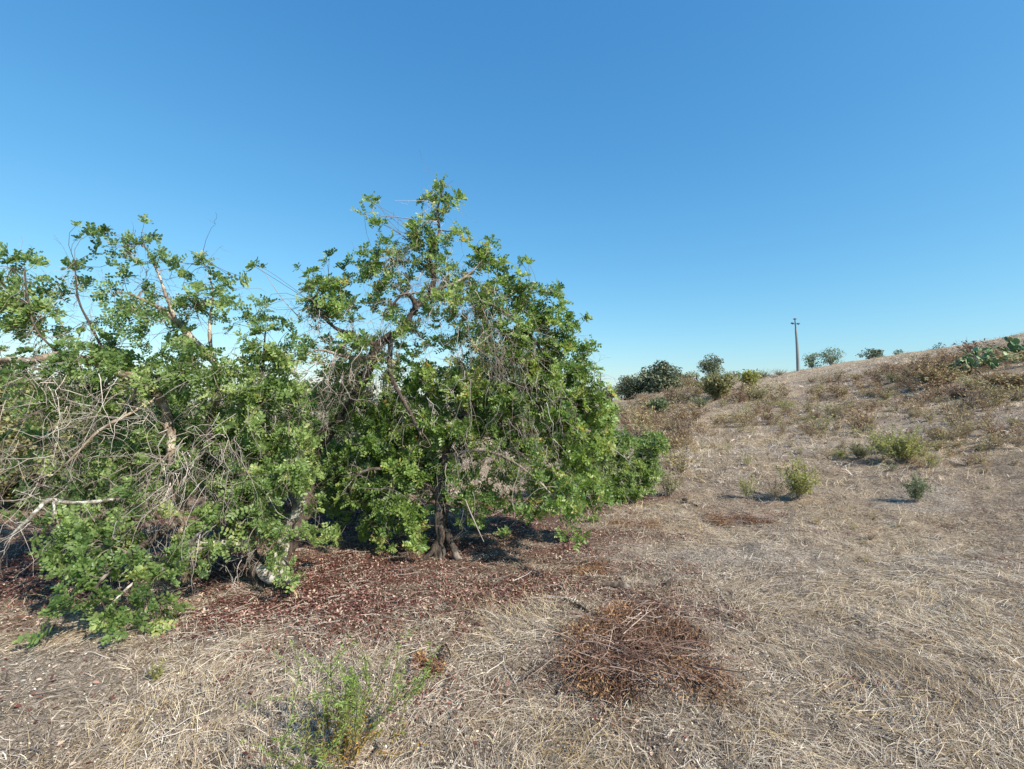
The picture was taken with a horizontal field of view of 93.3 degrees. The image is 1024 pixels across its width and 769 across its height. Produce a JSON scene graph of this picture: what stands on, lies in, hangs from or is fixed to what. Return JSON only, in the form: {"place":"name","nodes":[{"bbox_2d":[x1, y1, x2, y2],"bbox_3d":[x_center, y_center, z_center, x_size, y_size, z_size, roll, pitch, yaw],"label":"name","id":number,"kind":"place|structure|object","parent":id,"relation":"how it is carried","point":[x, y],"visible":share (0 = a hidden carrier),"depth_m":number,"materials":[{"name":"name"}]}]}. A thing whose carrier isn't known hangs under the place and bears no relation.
{"place":"outdoors","nodes":[
{"label":"outdoors","id":0,"kind":"place"},
{"bbox_2d":[0,334,1023,768],"bbox_3d":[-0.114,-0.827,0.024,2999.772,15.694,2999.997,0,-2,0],"label":"ground","id":1,"kind":"structure","parent":0,"point":[926,504],"depth_m":3.87,"materials":[{"name":"beige soil"}]},
{"bbox_2d":[0,363,60,497],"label":"dense shrub","id":2,"kind":"object","parent":1,"relation":"on","point":[12,474],"visible":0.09,"depth_m":6.67,"materials":[{"name":"green plant"}]},
{"bbox_2d":[0,364,117,508],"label":"dense shrub","id":3,"kind":"object","parent":1,"relation":"on","point":[15,423],"visible":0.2,"depth_m":6.84,"materials":[{"name":"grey plant"}]},
{"bbox_2d":[16,366,108,396],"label":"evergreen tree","id":4,"kind":"object","parent":1,"relation":"on","point":[55,379],"visible":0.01,"depth_m":55.67,"materials":[{"name":"green plant"}]},
{"bbox_2d":[0,378,206,513],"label":"dense shrub","id":5,"kind":"object","parent":1,"relation":"on","point":[87,488],"visible":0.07,"depth_m":7.29,"materials":[{"name":"green plant"}]},
{"bbox_2d":[145,658,167,682],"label":"herb plant","id":6,"kind":"object","parent":1,"relation":"on","point":[160,672],"visible":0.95,"depth_m":2.77,"materials":[{"name":"green plant"}]},
{"bbox_2d":[0,214,338,650],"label":"carob tree","id":7,"kind":"object","parent":1,"relation":"on","point":[253,445],"visible":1,"depth_m":4.04,"materials":[{"name":"green plant"}]},
{"bbox_2d":[153,381,201,409],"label":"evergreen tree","id":8,"kind":"object","parent":1,"relation":"on","point":[184,391],"visible":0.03,"depth_m":60.27,"materials":[{"name":"green plant"}]},
{"bbox_2d":[183,368,327,493],"bbox_3d":[-4.634,0.831,8.729,3.217,2.466,2.608,0,-2,-14],"label":"dense shrub","id":9,"kind":"object","parent":1,"relation":"on","point":[202,476],"visible":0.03,"depth_m":8.55,"materials":[{"name":"green plant"}]},
{"bbox_2d":[296,710,321,757],"bbox_3d":[-0.904,1.587,2.148,0.102,0.225,0.116,-1,-2,19],"label":"herb plant","id":10,"kind":"object","parent":1,"relation":"on","point":[306,736],"visible":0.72,"depth_m":2.15,"materials":[{"name":"green plant"}]},
{"bbox_2d":[270,372,347,410],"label":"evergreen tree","id":11,"kind":"object","parent":1,"relation":"on","point":[329,394],"visible":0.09,"depth_m":68.50,"materials":[{"name":"green plant"}]},
{"bbox_2d":[237,614,443,768],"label":"herb plant","id":12,"kind":"object","parent":1,"relation":"on","point":[347,735],"visible":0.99,"depth_m":2.13,"materials":[{"name":"green plant"}]},
{"bbox_2d":[274,392,452,498],"bbox_3d":[-2.535,1.071,8.076,3.156,1.994,3.027,0,-2,0],"label":"dense shrub","id":13,"kind":"object","parent":1,"relation":"on","point":[339,438],"visible":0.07,"depth_m":7.60,"materials":[{"name":"green plant"}]},
{"bbox_2d":[397,647,448,687],"bbox_3d":[-0.529,1.651,2.830,0.310,0.122,0.348,0,-2,0],"label":"brush pile","id":14,"kind":"object","parent":1,"relation":"on","point":[418,663],"visible":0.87,"depth_m":2.84,"materials":[{"name":"orange plant"}]},
{"bbox_2d":[435,653,445,663],"bbox_3d":[-0.432,1.682,2.963,0.051,0.042,0.108,1,-2,-38],"label":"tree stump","id":15,"kind":"object","parent":1,"relation":"on","point":[439,655],"visible":0.37,"depth_m":2.97,"materials":[{"name":"brown wood"}]},
{"bbox_2d":[435,644,450,662],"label":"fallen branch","id":16,"kind":"object","parent":1,"relation":"on","point":[446,646],"visible":0.61,"depth_m":3.05,"materials":[{"name":"brown wood"}]},
{"bbox_2d":[245,153,645,560],"bbox_3d":[-0.671,-0.197,5.237,4.252,4.125,2.393,0,-2,0],"label":"carob tree","id":17,"kind":"object","parent":1,"relation":"on","point":[510,403],"visible":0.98,"depth_m":5.02,"materials":[{"name":"green plant"}]},
{"bbox_2d":[472,517,487,530],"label":"seedling","id":18,"kind":"object","parent":1,"relation":"on","point":[482,522],"visible":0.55,"depth_m":5.88,"materials":[{"name":"green plant"}]},
{"bbox_2d":[493,525,510,536],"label":"seedling","id":19,"kind":"object","parent":1,"relation":"on","point":[503,532],"visible":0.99,"depth_m":5.57,"materials":[{"name":"green plant"}]},
{"bbox_2d":[0,424,1022,768],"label":"leaf litter","id":20,"kind":"object","parent":1,"relation":"on","point":[316,604],"visible":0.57,"depth_m":3.94,"materials":[{"name":"brown plant"}]},
{"bbox_2d":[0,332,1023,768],"bbox_3d":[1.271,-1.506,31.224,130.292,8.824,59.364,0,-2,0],"label":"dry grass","id":21,"kind":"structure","parent":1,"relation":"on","point":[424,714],"depth_m":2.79,"materials":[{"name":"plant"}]},
{"bbox_2d":[0,335,1023,768],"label":"blond grass","id":22,"kind":"structure","parent":1,"relation":"on","point":[548,751],"depth_m":2.75,"materials":[{"name":"plant"}]},
{"bbox_2d":[0,334,1023,768],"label":"chaff","id":23,"kind":"object","parent":1,"relation":"on","point":[540,654],"visible":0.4,"depth_m":2.79,"materials":[{"name":"plant"}]},
{"bbox_2d":[0,416,1023,768],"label":"fallen twigs","id":24,"kind":"object","parent":1,"relation":"on","point":[498,578],"depth_m":2.83,"materials":[{"name":"brown wood"}]},
{"bbox_2d":[7,402,1023,768],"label":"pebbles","id":25,"kind":"object","parent":1,"relation":"on","point":[529,654],"visible":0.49,"depth_m":2.85,"materials":[{"name":"grey stone"}]},
{"bbox_2d":[564,598,588,612],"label":"fallen branch","id":26,"kind":"object","parent":1,"relation":"on","point":[577,605],"visible":0.92,"depth_m":3.68,"materials":[{"name":"brown wood"}]},
{"bbox_2d":[585,513,602,522],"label":"seedling","id":27,"kind":"object","parent":1,"relation":"on","point":[593,518],"visible":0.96,"depth_m":6.31,"materials":[{"name":"green plant"}]},
{"bbox_2d":[180,338,1023,561],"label":"scrub cover","id":28,"kind":"object","parent":1,"relation":"on","point":[642,420],"visible":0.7,"depth_m":16.36,"materials":[{"name":"brown plant"}]},
{"bbox_2d":[556,551,653,579],"bbox_3d":[0.857,1.685,4.531,0.919,0.218,0.608,0,-2,0],"label":"brush pile","id":29,"kind":"object","parent":1,"relation":"on","point":[595,569],"visible":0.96,"depth_m":4.49,"materials":[{"name":"orange plant"}]},
{"bbox_2d":[597,386,620,401],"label":"evergreen tree","id":30,"kind":"object","parent":1,"relation":"on","point":[609,395],"visible":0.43,"depth_m":65.37,"materials":[{"name":"green plant"}]},
{"bbox_2d":[557,425,670,504],"bbox_3d":[1.491,1.262,7.613,2.203,1.282,1.091,0,-2,0],"label":"carob shrub","id":31,"kind":"object","parent":1,"relation":"on","point":[644,471],"visible":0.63,"depth_m":7.49,"materials":[{"name":"green plant"}]},
{"bbox_2d":[618,402,636,415],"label":"dense shrub","id":32,"kind":"object","parent":1,"relation":"on","point":[631,406],"visible":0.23,"depth_m":27.31,"materials":[{"name":"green plant"}]},
{"bbox_2d":[614,375,645,400],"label":"evergreen tree","id":33,"kind":"object","parent":1,"relation":"on","point":[626,389],"visible":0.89,"depth_m":57.16,"materials":[{"name":"green plant"}]},
{"bbox_2d":[593,506,675,534],"bbox_3d":[1.541,1.702,6.093,1.008,0.282,1.254,0,-2,15],"label":"brush pile","id":34,"kind":"object","parent":1,"relation":"on","point":[645,524],"visible":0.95,"depth_m":6.12,"materials":[{"name":"orange plant"}]},
{"bbox_2d":[503,564,776,757],"bbox_3d":[0.921,1.450,3.070,2.127,0.552,1.517,1,-2,-39],"label":"brush pile","id":35,"kind":"object","parent":1,"relation":"on","point":[597,646],"visible":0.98,"depth_m":2.85,"materials":[{"name":"orange plant"}]},
{"bbox_2d":[633,392,657,406],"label":"dense shrub","id":36,"kind":"object","parent":1,"relation":"on","point":[638,396],"visible":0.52,"depth_m":36.98,"materials":[{"name":"beige plant"}]},
{"bbox_2d":[644,395,669,415],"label":"dense shrub","id":37,"kind":"object","parent":1,"relation":"on","point":[662,403],"visible":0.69,"depth_m":25.20,"materials":[{"name":"green plant"}]},
{"bbox_2d":[629,360,685,393],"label":"evergreen tree","id":38,"kind":"object","parent":1,"relation":"on","point":[656,378],"visible":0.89,"depth_m":54.69,"materials":[{"name":"green plant"}]},
{"bbox_2d":[658,469,686,495],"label":"herb plant","id":39,"kind":"object","parent":1,"relation":"on","point":[669,486],"visible":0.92,"depth_m":7.82,"materials":[{"name":"green plant"}]},
{"bbox_2d":[660,384,690,402],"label":"dense shrub","id":40,"kind":"object","parent":1,"relation":"on","point":[674,395],"visible":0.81,"depth_m":30.45,"materials":[{"name":"brown plant"}]},
{"bbox_2d":[676,370,699,385],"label":"evergreen tree","id":41,"kind":"object","parent":1,"relation":"on","point":[689,374],"visible":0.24,"depth_m":59.54,"materials":[{"name":"green plant"}]},
{"bbox_2d":[677,375,700,387],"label":"dense shrub","id":42,"kind":"object","parent":1,"relation":"on","point":[691,381],"visible":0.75,"depth_m":45.94,"materials":[{"name":"brown plant"}]},
{"bbox_2d":[682,498,697,506],"bbox_3d":[2.645,1.781,7.233,0.144,0.124,0.302,1,-2,-20],"label":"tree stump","id":43,"kind":"object","parent":1,"relation":"on","point":[685,500],"visible":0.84,"depth_m":7.28,"materials":[{"name":"brown wood"}]},
{"bbox_2d":[687,393,708,408],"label":"dense shrub","id":44,"kind":"object","parent":1,"relation":"on","point":[700,403],"visible":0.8,"depth_m":24.60,"materials":[{"name":"green plant"}]},
{"bbox_2d":[696,353,724,381],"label":"evergreen tree","id":45,"kind":"object","parent":1,"relation":"on","point":[707,365],"visible":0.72,"depth_m":59.64,"materials":[{"name":"green plant"}]},
{"bbox_2d":[692,371,741,399],"bbox_3d":[12.146,0.018,28.810,2.540,1.785,3.220,1,-2,-17],"label":"dense shrub","id":46,"kind":"object","parent":1,"relation":"on","point":[713,384],"visible":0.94,"depth_m":28.49,"materials":[{"name":"green plant"}]},
{"bbox_2d":[678,493,780,530],"bbox_3d":[2.971,1.682,6.551,1.377,0.388,1.232,0,-2,15],"label":"brush pile","id":47,"kind":"object","parent":1,"relation":"on","point":[721,519],"visible":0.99,"depth_m":6.38,"materials":[{"name":"orange plant"}]},
{"bbox_2d":[740,453,756,464],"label":"herb plant","id":48,"kind":"object","parent":1,"relation":"on","point":[747,460],"visible":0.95,"depth_m":9.71,"materials":[{"name":"green plant"}]},
{"bbox_2d":[734,473,763,498],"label":"herb plant","id":49,"kind":"object","parent":1,"relation":"on","point":[742,483],"visible":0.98,"depth_m":7.46,"materials":[{"name":"green plant"}]},
{"bbox_2d":[736,368,763,386],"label":"dense shrub","id":50,"kind":"object","parent":1,"relation":"on","point":[748,375],"visible":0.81,"depth_m":34.34,"materials":[{"name":"green plant"}]},
{"bbox_2d":[752,388,768,399],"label":"dense shrub","id":51,"kind":"object","parent":1,"relation":"on","point":[757,392],"visible":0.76,"depth_m":26.29,"materials":[{"name":"green plant"}]},
{"bbox_2d":[756,369,773,377],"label":"dense shrub","id":52,"kind":"object","parent":1,"relation":"on","point":[764,375],"visible":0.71,"depth_m":53.06,"materials":[{"name":"green plant"}]},
{"bbox_2d":[757,475,788,501],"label":"herb plant","id":53,"kind":"object","parent":1,"relation":"on","point":[775,495],"visible":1,"depth_m":7.30,"materials":[{"name":"plant"}]},
{"bbox_2d":[771,369,785,375],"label":"dense shrub","id":54,"kind":"object","parent":1,"relation":"on","point":[780,372],"visible":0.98,"depth_m":51.99,"materials":[{"name":"beige plant"}]},
{"bbox_2d":[774,400,799,409],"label":"broom shrub","id":55,"kind":"object","parent":1,"relation":"on","point":[787,404],"visible":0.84,"depth_m":20.80,"materials":[{"name":"green plant"}]},
{"bbox_2d":[791,318,799,370],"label":"utility pole","id":56,"kind":"object","parent":1,"relation":"on","point":[797,354],"visible":1,"depth_m":55.19,"materials":[{"name":"concrete"}]},
{"bbox_2d":[774,451,822,499],"bbox_3d":[4.319,1.387,7.335,0.615,0.743,0.756,-1,-2,24],"label":"herb plant","id":57,"kind":"object","parent":1,"relation":"on","point":[800,483],"visible":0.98,"depth_m":7.27,"materials":[{"name":"green plant"}]},
{"bbox_2d":[800,375,820,382],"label":"dense shrub","id":58,"kind":"object","parent":1,"relation":"on","point":[813,379],"visible":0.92,"depth_m":30.91,"materials":[{"name":"beige plant"}]},
{"bbox_2d":[802,352,825,367],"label":"open tree","id":59,"kind":"object","parent":1,"relation":"on","point":[810,359],"visible":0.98,"depth_m":57.59,"materials":[{"name":"green plant"}]},
{"bbox_2d":[817,346,844,364],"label":"open tree","id":60,"kind":"object","parent":1,"relation":"on","point":[830,360],"visible":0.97,"depth_m":56.65,"materials":[{"name":"green plant"}]},
{"bbox_2d":[811,398,852,415],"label":"broom shrub","id":61,"kind":"object","parent":1,"relation":"on","point":[827,409],"visible":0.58,"depth_m":16.50,"materials":[{"name":"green plant"}]},
{"bbox_2d":[821,426,851,436],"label":"broom shrub","id":62,"kind":"object","parent":1,"relation":"on","point":[834,434],"visible":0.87,"depth_m":12.29,"materials":[{"name":"beige plant"}]},
{"bbox_2d":[833,445,849,460],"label":"broom shrub","id":63,"kind":"object","parent":1,"relation":"on","point":[840,454],"visible":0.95,"depth_m":9.53,"materials":[{"name":"green plant"}]},
{"bbox_2d":[847,440,873,458],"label":"broom shrub","id":64,"kind":"object","parent":1,"relation":"on","point":[858,451],"visible":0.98,"depth_m":9.50,"materials":[{"name":"green plant"}]},
{"bbox_2d":[855,348,884,358],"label":"open tree","id":65,"kind":"object","parent":1,"relation":"on","point":[874,353],"visible":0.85,"depth_m":54.53,"materials":[{"name":"green plant"}]},
{"bbox_2d":[863,432,892,453],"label":"broom shrub","id":66,"kind":"object","parent":1,"relation":"on","point":[873,444],"visible":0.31,"depth_m":9.79,"materials":[{"name":"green plant"}]},
{"bbox_2d":[879,388,894,398],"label":"broom shrub","id":67,"kind":"object","parent":1,"relation":"on","point":[886,394],"visible":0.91,"depth_m":19.32,"materials":[{"name":"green plant"}]},
{"bbox_2d":[882,462,897,471],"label":"herb plant","id":68,"kind":"object","parent":1,"relation":"on","point":[886,466],"visible":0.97,"depth_m":8.44,"materials":[{"name":"green plant"}]},
{"bbox_2d":[877,368,905,381],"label":"dense shrub","id":69,"kind":"object","parent":1,"relation":"on","point":[890,377],"visible":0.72,"depth_m":23.49,"materials":[{"name":"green plant"}]},
{"bbox_2d":[864,422,934,463],"bbox_3d":[7.075,1.071,9.013,1.300,0.797,1.014,0,-2,0],"label":"broom shrub","id":70,"kind":"object","parent":1,"relation":"on","point":[903,446],"visible":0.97,"depth_m":8.86,"materials":[{"name":"green plant"}]},
{"bbox_2d":[900,469,935,502],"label":"herb plant","id":71,"kind":"object","parent":1,"relation":"on","point":[917,492],"visible":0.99,"depth_m":6.87,"materials":[{"name":"green plant"}]},
{"bbox_2d":[917,449,945,467],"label":"broom shrub","id":72,"kind":"object","parent":1,"relation":"on","point":[931,461],"visible":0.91,"depth_m":8.33,"materials":[{"name":"green plant"}]},
{"bbox_2d":[908,360,969,385],"bbox_3d":[17.555,-0.456,19.743,2.178,1.076,2.353,-1,-2,34],"label":"dense shrub","id":73,"kind":"object","parent":1,"relation":"on","point":[930,373],"visible":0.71,"depth_m":19.59,"materials":[{"name":"brown plant"}]},
{"bbox_2d":[937,396,960,413],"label":"broom shrub","id":74,"kind":"object","parent":1,"relation":"on","point":[955,401],"visible":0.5,"depth_m":13.58,"materials":[{"name":"beige plant"}]},
{"bbox_2d":[938,361,982,371],"bbox_3d":[19.470,-0.721,21.157,1.362,0.552,1.218,0,-2,0],"label":"prickly pear","id":75,"kind":"object","parent":1,"relation":"on","point":[978,363],"visible":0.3,"depth_m":20.76,"materials":[{"name":"green plant"}]},
{"bbox_2d":[945,420,979,434],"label":"broom shrub","id":76,"kind":"object","parent":1,"relation":"on","point":[964,428],"visible":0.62,"depth_m":10.39,"materials":[{"name":"plant"}]},
{"bbox_2d":[945,369,991,386],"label":"dense shrub","id":77,"kind":"object","parent":1,"relation":"on","point":[969,380],"visible":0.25,"depth_m":17.85,"materials":[{"name":"brown plant"}]},
{"bbox_2d":[955,349,1007,374],"bbox_3d":[19.901,-0.800,20.390,1.743,1.282,1.760,0,-2,0],"label":"prickly pear","id":78,"kind":"object","parent":1,"relation":"on","point":[992,363],"visible":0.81,"depth_m":20.29,"materials":[{"name":"green plant"}]},
{"bbox_2d":[961,346,1023,363],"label":"prickly pear","id":79,"kind":"object","parent":1,"relation":"on","point":[977,350],"visible":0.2,"depth_m":21.79,"materials":[{"name":"green plant"}]},
{"bbox_2d":[984,388,1011,398],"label":"dense shrub","id":80,"kind":"object","parent":1,"relation":"on","point":[998,393],"visible":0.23,"depth_m":14.65,"materials":[{"name":"brown plant"}]},
{"bbox_2d":[973,372,1023,389],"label":"dense shrub","id":81,"kind":"object","parent":1,"relation":"on","point":[999,378],"visible":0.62,"depth_m":15.44,"materials":[{"name":"brown plant"}]},
{"bbox_2d":[1000,336,1023,359],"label":"prickly pear","id":82,"kind":"object","parent":1,"relation":"on","point":[1013,343],"visible":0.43,"depth_m":22.58,"materials":[{"name":"green plant"}]},
{"bbox_2d":[0,0,1023,401],"label":"sky","id":83,"kind":"structure","parent":0,"point":[698,178],"materials":[{"name":"blue"}]}
]}

